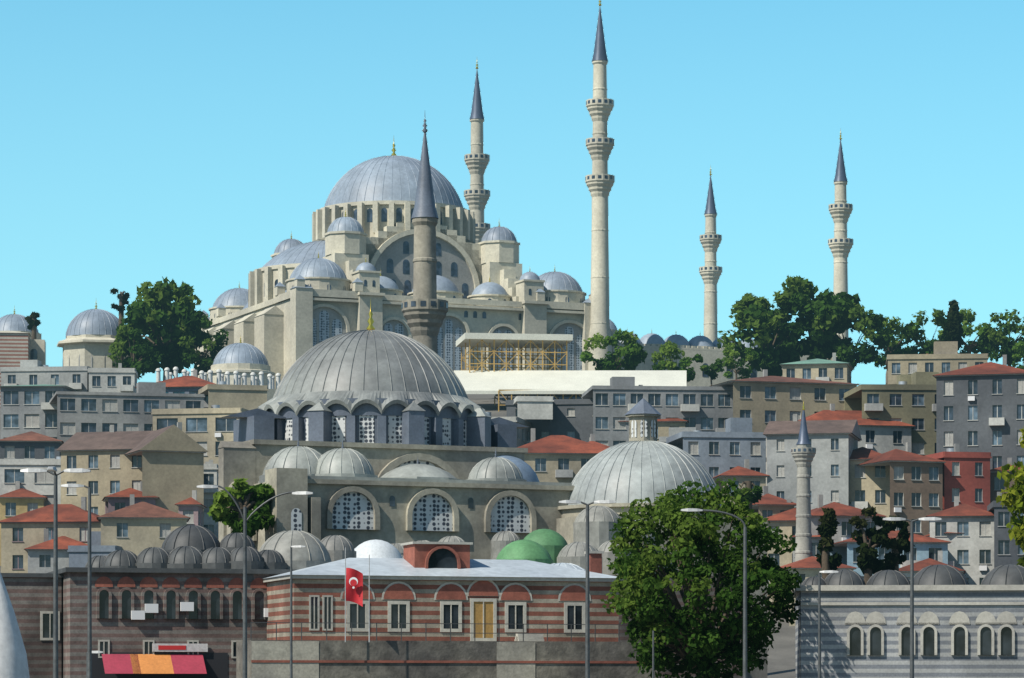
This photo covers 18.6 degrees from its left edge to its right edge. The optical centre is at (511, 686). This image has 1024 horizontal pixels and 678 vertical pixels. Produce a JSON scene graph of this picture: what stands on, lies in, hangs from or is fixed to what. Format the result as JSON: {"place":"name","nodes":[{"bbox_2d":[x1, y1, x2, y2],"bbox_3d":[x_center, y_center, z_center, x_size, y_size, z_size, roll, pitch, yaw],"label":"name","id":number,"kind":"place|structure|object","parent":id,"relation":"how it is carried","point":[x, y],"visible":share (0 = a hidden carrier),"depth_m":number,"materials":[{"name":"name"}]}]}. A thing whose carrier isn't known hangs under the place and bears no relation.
{"place":"outdoors","nodes":[
{"label":"outdoors","id":0,"kind":"place"},
{"bbox_2d":[0,394,794,677],"bbox_3d":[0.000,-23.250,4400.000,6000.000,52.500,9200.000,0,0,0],"label":"ground","id":1,"kind":"structure","parent":0,"point":[781,659],"depth_m":319.89,"materials":[{"name":"grey concrete"}]},
{"bbox_2d":[0,303,686,411],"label":"buildings","id":2,"kind":"structure","parent":1,"relation":"on","point":[90,336],"depth_m":481.36,"materials":[{"name":"stone"}]},
{"bbox_2d":[218,118,574,558],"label":"mosque","id":3,"kind":"structure","parent":1,"relation":"on","point":[370,433],"depth_m":233.97,"materials":[{"name":"stone"}]},
{"bbox_2d":[0,467,940,677],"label":"street lamps","id":4,"kind":"object","parent":1,"relation":"on","point":[13,660],"visible":1,"depth_m":115.98,"materials":[{"name":"metal"}]},
{"bbox_2d":[0,341,1023,625],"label":"town buildings","id":5,"kind":"structure","parent":1,"relation":"on","point":[914,437],"depth_m":367.48,"materials":[{"name":"beige concrete"}]},
{"bbox_2d":[1,506,1023,677],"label":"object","id":6,"kind":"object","parent":1,"relation":"on","point":[444,607],"visible":0.91,"depth_m":189.25,"materials":[{"name":"brick"}]},
{"bbox_2d":[195,0,852,388],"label":"mosque","id":7,"kind":"structure","parent":1,"relation":"on","point":[347,268],"depth_m":578.56,"materials":[{"name":"stone"}]},
{"bbox_2d":[556,398,766,677],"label":"domed hall","id":8,"kind":"structure","parent":1,"relation":"on","point":[643,463],"depth_m":228.15,"materials":[{"name":"metal"}]},
{"bbox_2d":[0,0,1023,384],"label":"sky","id":9,"kind":"structure","parent":0,"point":[141,141],"materials":[{"name":"blue"}]},
{"bbox_2d":[24,275,1023,677],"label":"tree","id":10,"kind":"object","parent":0,"point":[820,313],"depth_m":222.19,"materials":[{"name":"green plant"}]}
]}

